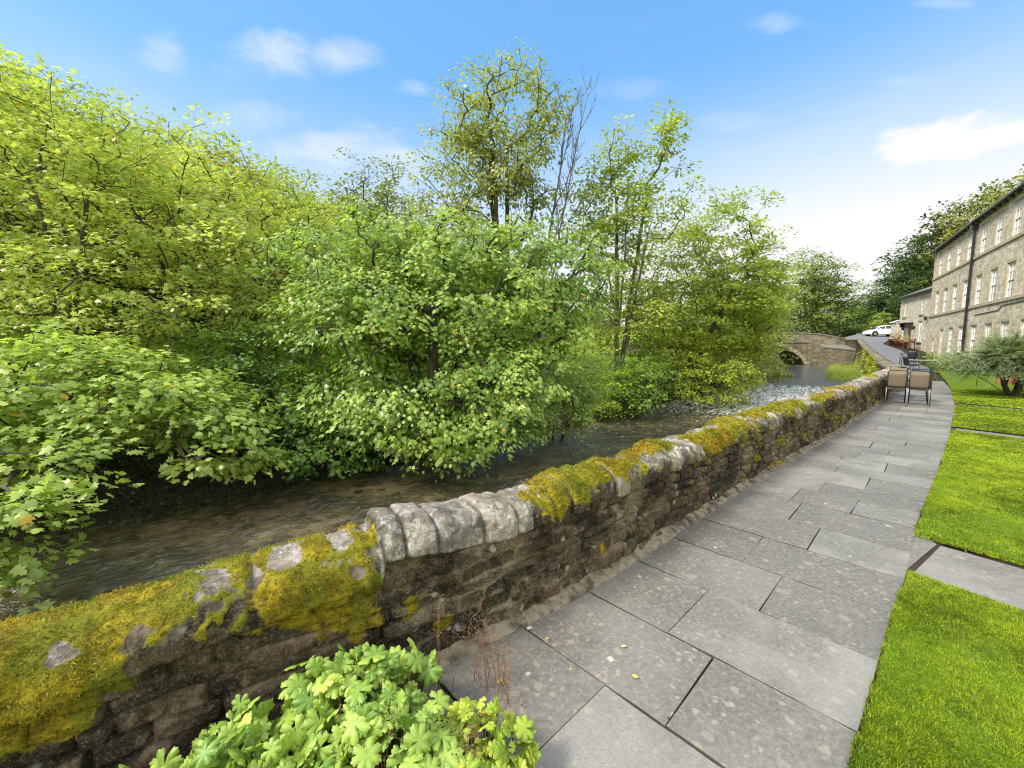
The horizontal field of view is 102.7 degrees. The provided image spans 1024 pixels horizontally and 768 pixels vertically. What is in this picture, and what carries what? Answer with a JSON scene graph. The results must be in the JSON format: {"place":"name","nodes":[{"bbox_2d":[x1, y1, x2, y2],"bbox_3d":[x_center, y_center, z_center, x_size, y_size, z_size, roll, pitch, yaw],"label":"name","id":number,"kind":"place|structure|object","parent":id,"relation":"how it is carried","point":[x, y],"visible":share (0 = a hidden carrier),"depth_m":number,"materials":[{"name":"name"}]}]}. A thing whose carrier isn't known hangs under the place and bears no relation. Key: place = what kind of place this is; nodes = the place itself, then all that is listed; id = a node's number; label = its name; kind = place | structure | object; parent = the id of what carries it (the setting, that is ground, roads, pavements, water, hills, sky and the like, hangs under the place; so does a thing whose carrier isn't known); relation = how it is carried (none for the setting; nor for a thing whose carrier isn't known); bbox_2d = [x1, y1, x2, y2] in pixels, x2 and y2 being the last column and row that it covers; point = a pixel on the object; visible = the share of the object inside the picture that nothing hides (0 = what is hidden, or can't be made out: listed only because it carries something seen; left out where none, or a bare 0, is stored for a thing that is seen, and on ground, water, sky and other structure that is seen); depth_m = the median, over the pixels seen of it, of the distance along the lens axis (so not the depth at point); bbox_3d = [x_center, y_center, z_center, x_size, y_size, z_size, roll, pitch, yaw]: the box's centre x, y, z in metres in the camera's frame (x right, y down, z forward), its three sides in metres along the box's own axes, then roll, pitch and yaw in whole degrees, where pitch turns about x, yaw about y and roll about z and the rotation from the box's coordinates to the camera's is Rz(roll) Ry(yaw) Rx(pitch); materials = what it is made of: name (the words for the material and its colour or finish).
{"place":"outdoors","nodes":[
{"label":"outdoors","id":0,"kind":"place"},
{"bbox_2d":[0,352,847,621],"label":"river","id":1,"kind":"structure","parent":0,"point":[154,546],"depth_m":8.99,"materials":[{"name":"liquid"}]},
{"bbox_2d":[0,219,1023,559],"bbox_3d":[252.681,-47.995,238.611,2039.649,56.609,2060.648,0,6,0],"label":"ground","id":2,"kind":"structure","parent":0,"point":[160,497],"depth_m":10.99,"materials":[{"name":"green plant"}]},
{"bbox_2d":[0,111,39,215],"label":"woodland tree","id":3,"kind":"object","parent":2,"relation":"on","point":[15,131],"visible":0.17,"depth_m":19.15,"materials":[{"name":"green plant"}]},
{"bbox_2d":[0,44,86,225],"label":"woodland tree","id":4,"kind":"object","parent":2,"relation":"on","point":[26,74],"visible":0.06,"depth_m":24.62,"materials":[{"name":"green plant"}]},
{"bbox_2d":[0,72,114,259],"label":"woodland tree","id":5,"kind":"object","parent":2,"relation":"on","point":[53,155],"visible":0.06,"depth_m":21.27,"materials":[{"name":"green plant"}]},
{"bbox_2d":[0,145,121,297],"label":"woodland tree","id":6,"kind":"object","parent":2,"relation":"on","point":[25,223],"visible":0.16,"depth_m":18.23,"materials":[{"name":"green plant"}]},
{"bbox_2d":[1,51,121,140],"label":"woodland tree","id":7,"kind":"object","parent":2,"relation":"on","point":[70,79],"visible":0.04,"depth_m":33.27,"materials":[{"name":"green plant"}]},
{"bbox_2d":[0,61,130,126],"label":"woodland tree","id":8,"kind":"object","parent":2,"relation":"on","point":[85,104],"visible":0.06,"depth_m":31.27,"materials":[{"name":"green plant"}]},
{"bbox_2d":[0,109,161,282],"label":"woodland tree","id":9,"kind":"object","parent":2,"relation":"on","point":[84,122],"visible":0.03,"depth_m":21.61,"materials":[{"name":"green plant"}]},
{"bbox_2d":[18,103,220,296],"bbox_3d":[-21.373,-9.622,23.482,9.182,9.950,8.831,2,6,22],"label":"woodland tree","id":10,"kind":"object","parent":2,"relation":"on","point":[140,207],"visible":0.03,"depth_m":21.42,"materials":[{"name":"green plant"}]},
{"bbox_2d":[0,50,284,408],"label":"sycamore tree","id":11,"kind":"object","parent":2,"relation":"on","point":[76,301],"visible":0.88,"depth_m":11.84,"materials":[{"name":"green plant"}]},
{"bbox_2d":[0,310,298,616],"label":"sycamore tree","id":12,"kind":"object","parent":2,"relation":"on","point":[99,411],"visible":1,"depth_m":7.41,"materials":[{"name":"green plant"}]},
{"bbox_2d":[72,177,242,317],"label":"woodland tree","id":13,"kind":"object","parent":2,"relation":"on","point":[117,273],"visible":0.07,"depth_m":20.41,"materials":[{"name":"green plant"}]},
{"bbox_2d":[119,113,228,195],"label":"woodland tree","id":14,"kind":"object","parent":2,"relation":"on","point":[166,141],"visible":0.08,"depth_m":34.28,"materials":[{"name":"green plant"}]},
{"bbox_2d":[78,121,305,327],"bbox_3d":[-16.092,-7.723,22.246,9.656,10.286,9.600,-2,6,-16],"label":"woodland tree","id":15,"kind":"object","parent":2,"relation":"on","point":[222,155],"visible":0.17,"depth_m":20.69,"materials":[{"name":"green plant"}]},
{"bbox_2d":[34,122,369,394],"bbox_3d":[-12.134,-4.849,16.522,11.808,11.135,8.322,4,7,32],"label":"sycamore tree","id":16,"kind":"object","parent":2,"relation":"on","point":[262,286],"visible":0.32,"depth_m":15.89,"materials":[{"name":"green plant"}]},
{"bbox_2d":[141,129,296,300],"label":"woodland tree","id":17,"kind":"object","parent":2,"relation":"on","point":[213,135],"visible":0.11,"depth_m":25.95,"materials":[{"name":"green plant"}]},
{"bbox_2d":[0,408,486,543],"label":"ivy","id":18,"kind":"object","parent":2,"relation":"on","point":[156,465],"visible":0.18,"depth_m":9.08,"materials":[{"name":"green plant"}]},
{"bbox_2d":[137,315,393,480],"bbox_3d":[-6.848,0.327,11.955,7.635,4.682,5.071,3,6,26],"label":"riverside bush","id":19,"kind":"object","parent":2,"relation":"on","point":[264,383],"visible":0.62,"depth_m":11.25,"materials":[{"name":"green plant"}]},
{"bbox_2d":[216,155,335,228],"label":"woodland tree","id":20,"kind":"object","parent":2,"relation":"on","point":[287,178],"visible":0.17,"depth_m":35.35,"materials":[{"name":"green plant"}]},
{"bbox_2d":[222,194,335,303],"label":"woodland tree","id":21,"kind":"object","parent":2,"relation":"on","point":[292,216],"visible":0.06,"depth_m":28.73,"materials":[{"name":"green plant"}]},
{"bbox_2d":[257,167,322,218],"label":"woodland tree","id":22,"kind":"object","parent":2,"relation":"on","point":[288,170],"visible":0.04,"depth_m":40.19,"materials":[{"name":"green plant"}]},
{"bbox_2d":[251,253,336,358],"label":"woodland tree","id":23,"kind":"object","parent":2,"relation":"on","point":[278,282],"visible":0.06,"depth_m":21.44,"materials":[{"name":"green plant"}]},
{"bbox_2d":[258,190,354,287],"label":"woodland tree","id":24,"kind":"object","parent":2,"relation":"on","point":[317,208],"visible":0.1,"depth_m":31.67,"materials":[{"name":"green plant"}]},
{"bbox_2d":[252,221,369,308],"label":"woodland tree","id":25,"kind":"object","parent":2,"relation":"on","point":[303,248],"visible":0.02,"depth_m":28.03,"materials":[{"name":"green plant"}]},
{"bbox_2d":[230,673,419,767],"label":"soil bed","id":26,"kind":"object","parent":2,"relation":"on","point":[405,683],"depth_m":1.84,"materials":[{"name":"brown soil"}]},
{"bbox_2d":[118,637,470,767],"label":"geranium plant","id":27,"kind":"object","parent":26,"relation":"on","point":[304,724],"visible":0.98,"depth_m":1.44,"materials":[{"name":"green plant"}]},
{"bbox_2d":[305,187,367,230],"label":"woodland tree","id":28,"kind":"object","parent":2,"relation":"on","point":[335,192],"visible":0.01,"depth_m":41.94,"materials":[{"name":"green plant"}]},
{"bbox_2d":[1,320,672,437],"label":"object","id":29,"kind":"object","parent":2,"relation":"on","point":[604,362],"visible":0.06,"depth_m":22.31,"materials":[{"name":"green plant"}]},
{"bbox_2d":[275,207,423,346],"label":"woodland tree","id":30,"kind":"object","parent":2,"relation":"on","point":[357,310],"visible":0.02,"depth_m":23.90,"materials":[{"name":"green plant"}]},
{"bbox_2d":[312,194,389,316],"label":"woodland tree","id":31,"kind":"object","parent":2,"relation":"on","point":[346,224],"visible":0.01,"depth_m":38.06,"materials":[{"name":"green plant"}]},
{"bbox_2d":[315,189,415,291],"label":"woodland tree","id":32,"kind":"object","parent":2,"relation":"on","point":[368,208],"visible":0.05,"depth_m":36.75,"materials":[{"name":"green plant"}]},
{"bbox_2d":[309,147,449,361],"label":"alder tree","id":33,"kind":"object","parent":2,"relation":"on","point":[381,195],"visible":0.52,"depth_m":21.96,"materials":[{"name":"green plant"}]},
{"bbox_2d":[238,193,629,481],"bbox_3d":[-2.350,-1.629,11.801,12.532,8.105,6.845,0,6,0],"label":"wych elm tree","id":34,"kind":"object","parent":2,"relation":"on","point":[396,268],"visible":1,"depth_m":10.94,"materials":[{"name":"green plant"}]},
{"bbox_2d":[388,209,493,365],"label":"woodland tree","id":35,"kind":"object","parent":2,"relation":"on","point":[482,286],"visible":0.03,"depth_m":32.72,"materials":[{"name":"green plant"}]},
{"bbox_2d":[0,364,901,767],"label":"river wall","id":36,"kind":"structure","parent":2,"relation":"on","point":[138,676],"depth_m":1.92,"materials":[{"name":"stone"}]},
{"bbox_2d":[386,36,593,371],"bbox_3d":[-0.756,-7.258,19.462,8.650,15.418,7.093,2,6,21],"label":"tall ash tree","id":37,"kind":"object","parent":2,"relation":"on","point":[473,141],"visible":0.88,"depth_m":18.74,"materials":[{"name":"green plant"}]},
{"bbox_2d":[483,250,546,339],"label":"woodland tree","id":38,"kind":"object","parent":2,"relation":"on","point":[520,276],"visible":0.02,"depth_m":44.34,"materials":[{"name":"green plant"}]},
{"bbox_2d":[482,355,614,444],"bbox_3d":[1.425,0.793,14.232,3.132,3.629,5.139,5,8,42],"label":"riverside bush","id":39,"kind":"object","parent":2,"relation":"on","point":[550,414],"visible":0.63,"depth_m":14.15,"materials":[{"name":"green plant"}]},
{"bbox_2d":[504,68,599,390],"bbox_3d":[2.270,-7.318,19.870,3.938,15.707,3.947,-4,7,-36],"label":"bare tree","id":40,"kind":"object","parent":2,"relation":"on","point":[573,161],"visible":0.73,"depth_m":19.41,"materials":[{"name":"brown plant"}]},
{"bbox_2d":[533,298,591,358],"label":"woodland tree","id":41,"kind":"object","parent":2,"relation":"on","point":[570,344],"visible":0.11,"depth_m":35.47,"materials":[{"name":"green plant"}]},
{"bbox_2d":[385,355,742,460],"bbox_3d":[6.438,0.121,22.298,28.118,3.182,4.383,-5,8,-43],"label":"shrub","id":42,"kind":"object","parent":2,"relation":"on","point":[598,397],"visible":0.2,"depth_m":21.51,"materials":[{"name":"green plant"}]},
{"bbox_2d":[581,295,629,354],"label":"woodland tree","id":43,"kind":"object","parent":2,"relation":"on","point":[603,328],"visible":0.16,"depth_m":39.46,"materials":[{"name":"green plant"}]},
{"bbox_2d":[584,369,638,419],"bbox_3d":[4.462,0.498,18.851,2.952,2.466,2.160,-4,7,-35],"label":"riverside bush","id":44,"kind":"object","parent":2,"relation":"on","point":[613,404],"visible":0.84,"depth_m":18.43,"materials":[{"name":"green plant"}]},
{"bbox_2d":[588,353,689,421],"bbox_3d":[5.980,0.236,19.592,5.005,3.469,3.965,0,6,0],"label":"riverside bush","id":45,"kind":"object","parent":2,"relation":"on","point":[647,393],"visible":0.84,"depth_m":19.05,"materials":[{"name":"green plant"}]},
{"bbox_2d":[545,97,734,387],"bbox_3d":[6.227,-6.486,20.513,8.436,14.277,6.019,-3,6,-24],"label":"birch tree","id":46,"kind":"object","parent":2,"relation":"on","point":[613,228],"visible":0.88,"depth_m":20.09,"materials":[{"name":"green plant"}]},
{"bbox_2d":[623,292,677,359],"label":"woodland tree","id":47,"kind":"object","parent":2,"relation":"on","point":[646,326],"visible":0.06,"depth_m":32.27,"materials":[{"name":"green plant"}]},
{"bbox_2d":[594,184,810,386],"bbox_3d":[11.198,-5.494,24.069,12.362,11.477,9.366,2,6,19],"label":"hazel tree","id":48,"kind":"object","parent":2,"relation":"on","point":[723,287],"visible":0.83,"depth_m":23.50,"materials":[{"name":"green plant"}]},
{"bbox_2d":[644,328,768,411],"bbox_3d":[10.150,-0.762,21.689,6.514,4.625,4.867,0,6,0],"label":"riverside bush","id":49,"kind":"object","parent":2,"relation":"on","point":[726,380],"visible":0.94,"depth_m":21.19,"materials":[{"name":"green plant"}]},
{"bbox_2d":[626,332,848,364],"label":"stone bridge","id":50,"kind":"structure","parent":2,"relation":"on","point":[804,348],"depth_m":43.74,"materials":[{"name":"stone"}]},
{"bbox_2d":[684,260,800,380],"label":"field maple tree","id":51,"kind":"object","parent":2,"relation":"on","point":[755,361],"visible":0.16,"depth_m":27.25,"materials":[{"name":"green plant"}]},
{"bbox_2d":[753,347,795,380],"bbox_3d":[19.134,-1.225,30.302,7.435,2.957,4.075,-5,8,-42],"label":"riverside bush","id":52,"kind":"object","parent":2,"relation":"on","point":[773,372],"visible":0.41,"depth_m":30.95,"materials":[{"name":"green plant"}]},
{"bbox_2d":[797,311,861,336],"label":"woodland tree","id":53,"kind":"object","parent":2,"relation":"on","point":[829,333],"visible":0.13,"depth_m":76.41,"materials":[{"name":"green plant"}]},
{"bbox_2d":[777,246,883,333],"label":"oak tree","id":54,"kind":"object","parent":2,"relation":"on","point":[820,301],"visible":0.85,"depth_m":65.78,"materials":[{"name":"green plant"}]},
{"bbox_2d":[818,344,855,364],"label":"abutment wall","id":55,"kind":"structure","parent":2,"relation":"on","point":[833,353],"depth_m":42.76,"materials":[{"name":"stone"}]},
{"bbox_2d":[824,362,859,380],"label":"spit plants","id":56,"kind":"object","parent":2,"relation":"on","point":[848,371],"visible":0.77,"depth_m":31.21,"materials":[{"name":"green plant"}]},
{"bbox_2d":[818,293,886,336],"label":"woodland tree","id":57,"kind":"object","parent":2,"relation":"on","point":[866,312],"visible":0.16,"depth_m":81.36,"materials":[{"name":"green plant"}]},
{"bbox_2d":[832,316,874,337],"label":"woodland tree","id":58,"kind":"object","parent":2,"relation":"on","point":[854,331],"visible":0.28,"depth_m":71.48,"materials":[{"name":"green plant"}]},
{"bbox_2d":[847,290,898,331],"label":"woodland tree","id":59,"kind":"object","parent":2,"relation":"on","point":[869,308],"visible":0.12,"depth_m":81.53,"materials":[{"name":"green plant"}]},
{"bbox_2d":[845,338,908,372],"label":"wing wall","id":60,"kind":"structure","parent":2,"relation":"on","point":[857,343],"depth_m":30.33,"materials":[{"name":"stone"}]},
{"bbox_2d":[856,348,881,375],"bbox_3d":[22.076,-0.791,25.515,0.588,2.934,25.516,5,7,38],"label":"wall creeper","id":61,"kind":"object","parent":60,"relation":"attached to","point":[870,364],"depth_m":23.09,"materials":[{"name":"green plant"}]},
{"bbox_2d":[862,312,897,330],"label":"roadside shrub","id":62,"kind":"object","parent":2,"relation":"on","point":[876,322],"visible":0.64,"depth_m":65.12,"materials":[{"name":"green plant"}]},
{"bbox_2d":[860,273,910,320],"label":"woodland tree","id":63,"kind":"object","parent":2,"relation":"on","point":[882,305],"visible":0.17,"depth_m":80.64,"materials":[{"name":"green plant"}]},
{"bbox_2d":[862,261,918,319],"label":"woodland tree","id":64,"kind":"object","parent":2,"relation":"on","point":[889,296],"visible":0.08,"depth_m":79.76,"materials":[{"name":"green plant"}]},
{"bbox_2d":[871,242,936,306],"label":"woodland tree","id":65,"kind":"object","parent":2,"relation":"on","point":[887,283],"visible":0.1,"depth_m":78.61,"materials":[{"name":"green plant"}]},
{"bbox_2d":[890,286,931,351],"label":"stone cottage","id":66,"kind":"structure","parent":2,"relation":"on","point":[913,322],"depth_m":40.09,"materials":[{"name":"beige stone"}]},
{"bbox_2d":[916,319,923,342],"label":"window","id":67,"kind":"structure","parent":66,"relation":"in","point":[920,327],"depth_m":38.97,"materials":[{"name":"white paint"}]},
{"bbox_2d":[871,211,973,306],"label":"woodland tree","id":68,"kind":"object","parent":2,"relation":"on","point":[898,287],"visible":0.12,"depth_m":62.74,"materials":[{"name":"green plant"}]},
{"bbox_2d":[844,371,1023,767],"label":"lawn","id":69,"kind":"structure","parent":2,"relation":"on","point":[968,383],"depth_m":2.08,"materials":[{"name":"green plant"}]},
{"bbox_2d":[881,183,1007,308],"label":"woodland tree","id":70,"kind":"object","parent":2,"relation":"on","point":[920,263],"visible":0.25,"depth_m":57.47,"materials":[{"name":"green plant"}]},
{"bbox_2d":[914,186,1014,287],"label":"woodland tree","id":71,"kind":"object","parent":2,"relation":"on","point":[949,230],"visible":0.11,"depth_m":54.74,"materials":[{"name":"green plant"}]},
{"bbox_2d":[925,180,1021,262],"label":"woodland tree","id":72,"kind":"object","parent":2,"relation":"on","point":[969,217],"visible":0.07,"depth_m":52.99,"materials":[{"name":"green plant"}]},
{"bbox_2d":[926,181,1023,358],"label":"stone mill","id":73,"kind":"object","parent":2,"relation":"on","point":[978,283],"visible":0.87,"depth_m":25.62,"materials":[{"name":"beige stone"}]},
{"bbox_2d":[941,285,948,312],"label":"window","id":74,"kind":"structure","parent":73,"relation":"in","point":[944,308],"depth_m":32.52,"materials":[{"name":"white paint"}]},
{"bbox_2d":[945,243,952,271],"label":"window","id":75,"kind":"structure","parent":73,"relation":"in","point":[949,259],"depth_m":32.21,"materials":[{"name":"white paint"}]},
{"bbox_2d":[944,325,953,354],"bbox_3d":[32.642,-3.285,30.544,0.220,2.190,1.500,4,7,36],"label":"window","id":76,"kind":"structure","parent":73,"relation":"in","point":[949,326],"depth_m":30.72,"materials":[{"name":"white paint"}]},
{"bbox_2d":[950,281,958,309],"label":"window","id":77,"kind":"structure","parent":73,"relation":"in","point":[954,285],"depth_m":30.42,"materials":[{"name":"white paint"}]},
{"bbox_2d":[954,236,962,266],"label":"window","id":78,"kind":"structure","parent":73,"relation":"in","point":[959,248],"depth_m":30.11,"materials":[{"name":"white paint"}]},
{"bbox_2d":[955,324,962,351],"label":"window","id":79,"kind":"structure","parent":73,"relation":"in","point":[959,325],"depth_m":28.76,"materials":[{"name":"white paint"}]},
{"bbox_2d":[960,277,967,307],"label":"window","id":80,"kind":"structure","parent":73,"relation":"in","point":[966,282],"depth_m":28.47,"materials":[{"name":"white paint"}]},
{"bbox_2d":[965,230,972,260],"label":"window","id":81,"kind":"structure","parent":73,"relation":"in","point":[971,235],"depth_m":28.18,"materials":[{"name":"white paint"}]},
{"bbox_2d":[967,322,977,355],"bbox_3d":[29.497,-2.858,26.238,0.220,2.190,1.500,4,7,36],"label":"window","id":82,"kind":"structure","parent":73,"relation":"in","point":[975,324],"depth_m":26.38,"materials":[{"name":"white paint"}]},
{"bbox_2d":[972,270,983,304],"bbox_3d":[29.533,-6.050,25.895,0.130,2.030,1.440,4,7,36],"label":"window","id":83,"kind":"structure","parent":73,"relation":"in","point":[980,278],"depth_m":26.09,"materials":[{"name":"white paint"}]},
{"bbox_2d":[978,217,989,253],"bbox_3d":[29.533,-9.209,25.581,0.130,2.020,1.440,4,7,36],"label":"window","id":84,"kind":"structure","parent":73,"relation":"in","point":[986,226],"depth_m":25.73,"materials":[{"name":"white paint"}]},
{"bbox_2d":[978,320,992,355],"bbox_3d":[27.939,-2.647,24.105,0.220,2.190,1.500,4,7,36],"label":"window","id":85,"kind":"structure","parent":73,"relation":"in","point":[989,326],"depth_m":24.25,"materials":[{"name":"white paint"}]},
{"bbox_2d":[986,264,999,301],"bbox_3d":[27.975,-5.838,23.762,0.130,2.030,1.440,4,7,36],"label":"window","id":86,"kind":"structure","parent":73,"relation":"in","point":[993,291],"depth_m":23.92,"materials":[{"name":"white paint"}]},
{"bbox_2d":[993,205,1006,245],"bbox_3d":[27.975,-8.998,23.448,0.130,2.020,1.440,4,7,36],"label":"window","id":87,"kind":"structure","parent":73,"relation":"in","point":[1001,221],"depth_m":23.59,"materials":[{"name":"white paint"}]},
{"bbox_2d":[998,317,1010,339],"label":"window","id":88,"kind":"structure","parent":73,"relation":"in","point":[1006,325],"depth_m":22.06,"materials":[{"name":"white paint"}]},
{"bbox_2d":[1003,256,1018,297],"bbox_3d":[26.444,-5.631,21.670,0.130,2.030,1.440,4,7,36],"label":"window","id":89,"kind":"structure","parent":73,"relation":"in","point":[1013,265],"depth_m":21.82,"materials":[{"name":"white paint"}]},
{"bbox_2d":[1010,193,1023,236],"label":"window","id":90,"kind":"structure","parent":73,"relation":"in","point":[1020,204],"depth_m":21.53,"materials":[{"name":"white paint"}]},
{"bbox_2d":[931,325,1023,396],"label":"feathery shrub","id":91,"kind":"object","parent":2,"relation":"on","point":[1006,355],"visible":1,"depth_m":12.58,"materials":[{"name":"green plant"}]},
{"bbox_2d":[970,170,1023,214],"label":"woodland tree","id":92,"kind":"object","parent":2,"relation":"on","point":[993,200],"visible":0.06,"depth_m":48.40,"materials":[{"name":"green plant"}]},
{"bbox_2d":[0,0,1023,332],"label":"sky","id":93,"kind":"structure","parent":0,"point":[866,116],"materials":[{"name":"blue"}]},
{"bbox_2d":[390,381,1023,767],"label":"path","id":94,"kind":"structure","parent":0,"point":[784,681],"depth_m":2.41,"materials":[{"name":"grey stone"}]},
{"bbox_2d":[332,697,519,767],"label":"dried flower stalks","id":95,"kind":"object","parent":94,"relation":"on","point":[467,744],"visible":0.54,"depth_m":1.40,"materials":[{"name":"brown plant"}]},
{"bbox_2d":[414,696,540,767],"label":"geranium plant","id":96,"kind":"object","parent":94,"relation":"on","point":[462,710],"visible":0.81,"depth_m":1.54,"materials":[{"name":"green plant"}]},
{"bbox_2d":[428,590,534,739],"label":"dried flower stalks","id":97,"kind":"object","parent":94,"relation":"on","point":[500,670],"visible":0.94,"depth_m":1.93,"materials":[{"name":"brown plant"}]},
{"bbox_2d":[884,370,908,404],"bbox_3d":[10.530,0.063,11.224,0.455,0.934,0.638,5,8,41],"label":"garden chair","id":98,"kind":"object","parent":94,"relation":"on","point":[896,380],"visible":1,"depth_m":11.04,"materials":[{"name":"beige fabric"}]},
{"bbox_2d":[906,370,932,406],"bbox_3d":[10.857,0.094,10.910,0.638,0.934,0.455,-5,8,-42],"label":"garden chair","id":99,"kind":"object","parent":94,"relation":"on","point":[917,381],"visible":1,"depth_m":10.74,"materials":[{"name":"beige fabric"}]},
{"bbox_2d":[844,333,929,385],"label":"road","id":100,"kind":"structure","parent":0,"point":[891,354],"depth_m":37.44,"materials":[{"name":"grey asphalt"}]},
{"bbox_2d":[862,325,890,335],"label":"parked car","id":101,"kind":"object","parent":100,"relation":"on","point":[881,330],"visible":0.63,"depth_m":57.01,"materials":[{"name":"paint"}]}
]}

